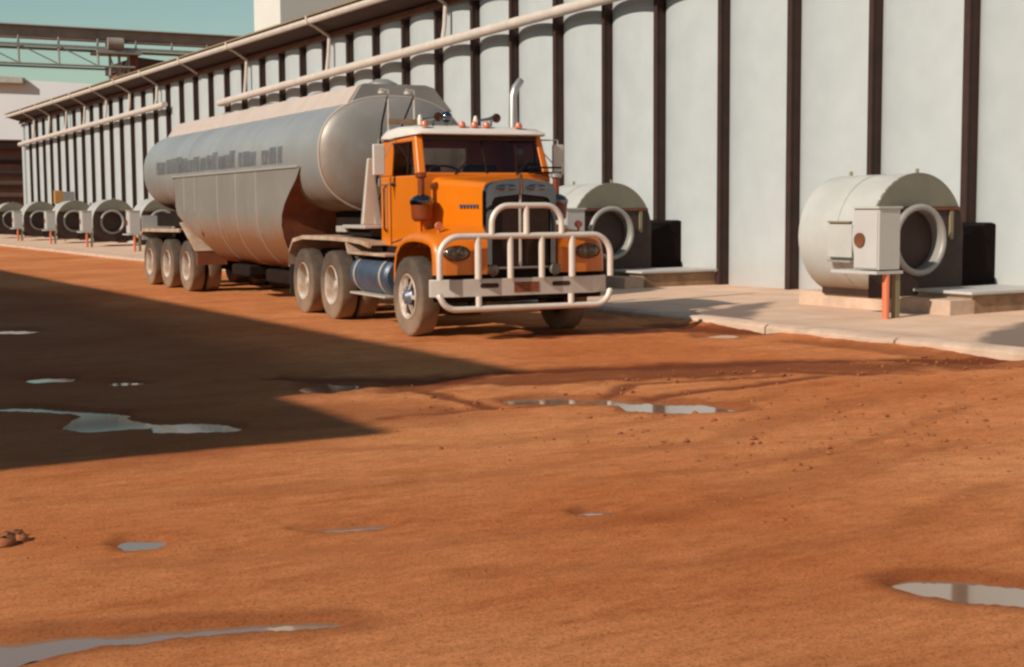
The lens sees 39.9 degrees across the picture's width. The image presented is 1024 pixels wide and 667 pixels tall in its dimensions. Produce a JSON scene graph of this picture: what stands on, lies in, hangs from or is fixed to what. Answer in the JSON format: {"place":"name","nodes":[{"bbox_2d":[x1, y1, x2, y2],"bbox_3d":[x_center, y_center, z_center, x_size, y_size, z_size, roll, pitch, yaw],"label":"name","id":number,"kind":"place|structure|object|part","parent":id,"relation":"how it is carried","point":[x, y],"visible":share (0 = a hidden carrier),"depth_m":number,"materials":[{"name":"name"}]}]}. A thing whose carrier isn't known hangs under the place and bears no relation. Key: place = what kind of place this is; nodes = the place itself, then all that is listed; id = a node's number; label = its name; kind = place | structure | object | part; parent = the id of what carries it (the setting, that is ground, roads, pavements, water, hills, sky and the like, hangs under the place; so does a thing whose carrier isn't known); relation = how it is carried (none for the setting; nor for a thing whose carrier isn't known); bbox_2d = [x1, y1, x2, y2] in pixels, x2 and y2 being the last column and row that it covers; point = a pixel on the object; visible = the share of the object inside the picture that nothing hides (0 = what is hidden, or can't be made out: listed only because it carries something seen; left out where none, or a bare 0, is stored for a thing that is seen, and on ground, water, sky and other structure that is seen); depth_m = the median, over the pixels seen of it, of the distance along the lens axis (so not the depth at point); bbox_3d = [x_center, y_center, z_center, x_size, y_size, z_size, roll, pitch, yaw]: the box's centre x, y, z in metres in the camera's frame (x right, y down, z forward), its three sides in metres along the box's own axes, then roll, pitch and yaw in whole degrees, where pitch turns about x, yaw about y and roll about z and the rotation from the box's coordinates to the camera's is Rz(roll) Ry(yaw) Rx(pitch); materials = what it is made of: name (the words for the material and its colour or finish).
{"place":"outdoors","nodes":[
{"label":"outdoors","id":0,"kind":"place"},
{"bbox_2d":[0,139,23,205],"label":"brown slatted shed","id":1,"kind":"structure","parent":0,"point":[11,176],"depth_m":99.42,"materials":[{"name":"metal"}]},
{"bbox_2d":[0,76,93,139],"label":"pale shed","id":2,"kind":"structure","parent":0,"point":[16,93],"depth_m":161.85,"materials":[{"name":"metal"}]},
{"bbox_2d":[0,22,240,78],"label":"conveyor bridge","id":3,"kind":"structure","parent":0,"point":[114,40],"depth_m":107.65,"materials":[{"name":"metal"}]},
{"bbox_2d":[0,0,253,83],"label":"sky","id":4,"kind":"structure","parent":0,"point":[225,17],"materials":[{"name":"teal"}]},
{"bbox_2d":[105,57,163,77],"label":"red gallery house","id":5,"kind":"structure","parent":0,"point":[144,63],"depth_m":114.88,"materials":[{"name":"brown metal"}]},
{"bbox_2d":[0,246,1023,666],"bbox_3d":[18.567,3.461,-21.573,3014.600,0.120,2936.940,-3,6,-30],"label":"ground","id":6,"kind":"structure","parent":0,"point":[706,580],"depth_m":8.35,"materials":[{"name":"orange soil"}]},
{"bbox_2d":[0,529,28,547],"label":"mud clod","id":7,"kind":"object","parent":6,"relation":"on","point":[10,538],"visible":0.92,"depth_m":7.11,"materials":[{"name":"brown soil"}]},
{"bbox_2d":[0,330,40,333],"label":"puddle","id":8,"kind":"object","parent":6,"relation":"on","point":[16,331],"visible":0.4,"depth_m":19.81,"materials":[{"name":"grey liquid"}]},
{"bbox_2d":[22,378,76,382],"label":"puddle","id":9,"kind":"object","parent":6,"relation":"on","point":[40,380],"visible":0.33,"depth_m":14.10,"materials":[{"name":"grey liquid"}]},
{"bbox_2d":[0,407,127,414],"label":"puddle","id":10,"kind":"object","parent":6,"relation":"on","point":[36,409],"visible":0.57,"depth_m":11.98,"materials":[{"name":"grey liquid"}]},
{"bbox_2d":[63,412,147,432],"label":"puddle","id":11,"kind":"object","parent":6,"relation":"on","point":[96,422],"visible":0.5,"depth_m":11.23,"materials":[{"name":"grey liquid"}]},
{"bbox_2d":[107,381,142,385],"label":"puddle","id":12,"kind":"object","parent":6,"relation":"on","point":[121,383],"visible":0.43,"depth_m":13.80,"materials":[{"name":"grey liquid"}]},
{"bbox_2d":[117,541,165,550],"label":"puddle","id":13,"kind":"object","parent":6,"relation":"on","point":[134,545],"visible":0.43,"depth_m":7.12,"materials":[{"name":"grey liquid"}]},
{"bbox_2d":[0,623,342,666],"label":"puddle","id":14,"kind":"object","parent":6,"relation":"on","point":[16,654],"visible":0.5,"depth_m":5.55,"materials":[{"name":"grey liquid"}]},
{"bbox_2d":[136,422,242,432],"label":"puddle","id":15,"kind":"object","parent":6,"relation":"on","point":[196,427],"visible":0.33,"depth_m":10.97,"materials":[{"name":"grey liquid"}]},
{"bbox_2d":[254,0,349,31],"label":"elevator tower","id":16,"kind":"structure","parent":6,"relation":"on","point":[268,13],"depth_m":83.83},
{"bbox_2d":[140,79,465,293],"bbox_3d":[-4.523,-2.593,27.183,2.530,3.740,12.065,-3,6,-27],"label":"tanker trailer","id":17,"kind":"object","parent":6,"relation":"on","point":[248,195],"visible":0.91,"depth_m":24.45,"materials":[{"name":"grey metal"}]},
{"bbox_2d":[299,384,358,393],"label":"puddle","id":18,"kind":"object","parent":6,"relation":"on","point":[328,389],"visible":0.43,"depth_m":13.31,"materials":[{"name":"grey liquid"}]},
{"bbox_2d":[313,525,389,532],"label":"puddle","id":19,"kind":"object","parent":6,"relation":"on","point":[365,527],"visible":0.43,"depth_m":7.46,"materials":[{"name":"brown liquid"}]},
{"bbox_2d":[288,78,612,335],"bbox_3d":[-1.145,-1.954,20.682,2.676,3.578,6.453,-3,6,-25],"label":"prime mover","id":20,"kind":"object","parent":6,"relation":"on","point":[480,231],"visible":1,"depth_m":18.57,"materials":[{"name":"orange paint"}]},
{"bbox_2d":[515,144,539,172],"bbox_3d":[0.239,-2.439,19.817,0.025,0.440,0.860,-3,6,-25],"label":"side window","id":21,"kind":"structure","parent":20,"relation":"in","point":[528,153],"depth_m":19.88,"materials":[{"name":"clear glass"}]},
{"bbox_2d":[0,243,1023,360],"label":"kerb","id":22,"kind":"structure","parent":6,"relation":"on","point":[1005,352],"depth_m":18.02,"materials":[{"name":"concrete"}]},
{"bbox_2d":[0,234,1023,346],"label":"apron","id":23,"kind":"object","parent":6,"relation":"on","point":[783,306],"visible":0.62,"depth_m":20.80,"materials":[{"name":"concrete"}]},
{"bbox_2d":[10,211,22,240],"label":"control cabinet","id":24,"kind":"object","parent":23,"relation":"on","point":[17,220],"visible":0.98,"depth_m":71.56,"materials":[{"name":"grey metal"}]},
{"bbox_2d":[42,211,56,243],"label":"control cabinet","id":25,"kind":"object","parent":23,"relation":"on","point":[49,222],"visible":0.95,"depth_m":64.82,"materials":[{"name":"grey metal"}]},
{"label":"door","id":26,"kind":"part","parent":25,"relation":"part of","materials":[{"name":"white metal"}]},
{"bbox_2d":[53,191,74,240],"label":"junction box","id":27,"kind":"object","parent":23,"relation":"on","point":[60,196],"visible":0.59,"depth_m":69.90,"materials":[{"name":"grey metal"}]},
{"bbox_2d":[53,191,62,203],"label":"orange door","id":28,"kind":"structure","parent":27,"relation":"in","point":[58,195],"depth_m":69.80,"materials":[{"name":"brown metal"}]},
{"bbox_2d":[77,211,92,246],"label":"control cabinet","id":29,"kind":"object","parent":23,"relation":"on","point":[85,221],"visible":0.98,"depth_m":58.72,"materials":[{"name":"grey metal"}]},
{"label":"door","id":30,"kind":"part","parent":29,"relation":"part of","materials":[{"name":"white metal"}]},
{"bbox_2d":[123,210,141,250],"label":"control cabinet","id":31,"kind":"object","parent":23,"relation":"on","point":[133,228],"visible":0.93,"depth_m":52.23,"materials":[{"name":"grey metal"}]},
{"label":"door","id":32,"kind":"part","parent":31,"relation":"part of","materials":[{"name":"white metal"}]},
{"bbox_2d":[556,208,585,230],"bbox_3d":[0.953,-1.561,26.241,0.485,1.535,0.890,-3,6,-30],"label":"control cabinet","id":33,"kind":"object","parent":23,"relation":"on","point":[573,216],"visible":0.08,"depth_m":25.82,"materials":[{"name":"grey metal"}]},
{"bbox_2d":[606,267,716,288],"bbox_3d":[2.277,-1.125,28.044,2.150,0.368,3.170,-3,6,-30],"label":"duct cover","id":34,"kind":"object","parent":23,"relation":"on","point":[650,277],"visible":0.7,"depth_m":26.71,"materials":[{"name":"concrete"}]},
{"bbox_2d":[831,206,902,318],"bbox_3d":[4.872,-0.976,19.407,0.485,1.535,0.890,-3,6,-30],"label":"control cabinet","id":35,"kind":"object","parent":23,"relation":"on","point":[876,240],"visible":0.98,"depth_m":19.07,"materials":[{"name":"grey metal"}]},
{"bbox_3d":[4.795,-1.275,19.135,0.013,0.780,0.440,-3,6,-30],"label":"door","id":36,"kind":"part","parent":35,"relation":"part of","materials":[{"name":"white metal"}]},
{"bbox_2d":[799,284,1023,315],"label":"duct cover","id":37,"kind":"object","parent":23,"relation":"on","point":[961,300],"visible":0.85,"depth_m":19.97,"materials":[{"name":"concrete"}]},
{"bbox_2d":[4,0,1023,289],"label":"silo shed","id":38,"kind":"structure","parent":6,"relation":"on","point":[732,136],"depth_m":27.86,"materials":[{"name":"white metal"}]},
{"bbox_2d":[0,201,23,234],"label":"aeration fan","id":39,"kind":"object","parent":38,"relation":"attached to","point":[6,209],"visible":0.51,"depth_m":79.34},
{"bbox_2d":[20,200,56,237],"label":"aeration fan","id":40,"kind":"object","parent":38,"relation":"attached to","point":[33,219],"visible":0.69,"depth_m":72.74},
{"bbox_2d":[52,199,89,239],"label":"aeration fan","id":41,"kind":"object","parent":38,"relation":"attached to","point":[67,217],"visible":0.65,"depth_m":65.99},
{"bbox_2d":[87,198,137,242],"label":"aeration fan","id":42,"kind":"object","parent":38,"relation":"attached to","point":[108,220],"visible":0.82,"depth_m":59.95},
{"bbox_2d":[133,198,176,244],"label":"aeration fan","id":43,"kind":"object","parent":38,"relation":"attached to","point":[151,206],"visible":0.26,"depth_m":53.32},
{"bbox_2d":[559,180,680,274],"bbox_3d":[1.980,-2.073,27.985,2.730,1.910,1.776,-3,6,-30],"label":"aeration fan","id":44,"kind":"object","parent":38,"relation":"attached to","point":[617,216],"visible":0.57,"depth_m":27.33},
{"bbox_2d":[798,169,995,297],"bbox_3d":[5.899,-1.488,21.150,2.730,1.910,1.776,-3,6,-30],"label":"aeration fan","id":45,"kind":"object","parent":38,"relation":"attached to","point":[942,244],"visible":0.81,"depth_m":20.60},
{"bbox_2d":[5,355,1023,664],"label":"mud crumbs","id":46,"kind":"object","parent":6,"relation":"on","point":[755,419],"visible":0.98,"depth_m":10.95,"materials":[{"name":"brown soil"}]},
{"bbox_2d":[577,511,615,515],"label":"puddle","id":47,"kind":"object","parent":6,"relation":"on","point":[597,513],"visible":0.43,"depth_m":7.79,"materials":[{"name":"brown liquid"}]},
{"bbox_2d":[503,398,741,413],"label":"puddle","id":48,"kind":"object","parent":6,"relation":"on","point":[684,408],"visible":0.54,"depth_m":12.02,"materials":[{"name":"grey liquid"}]},
{"bbox_2d":[696,335,737,337],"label":"puddle","id":49,"kind":"object","parent":6,"relation":"on","point":[722,336],"visible":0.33,"depth_m":18.34,"materials":[{"name":"brown liquid"}]},
{"bbox_2d":[891,581,1023,607],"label":"puddle","id":50,"kind":"object","parent":6,"relation":"on","point":[969,592],"visible":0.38,"depth_m":6.17,"materials":[{"name":"grey liquid"}]}
]}

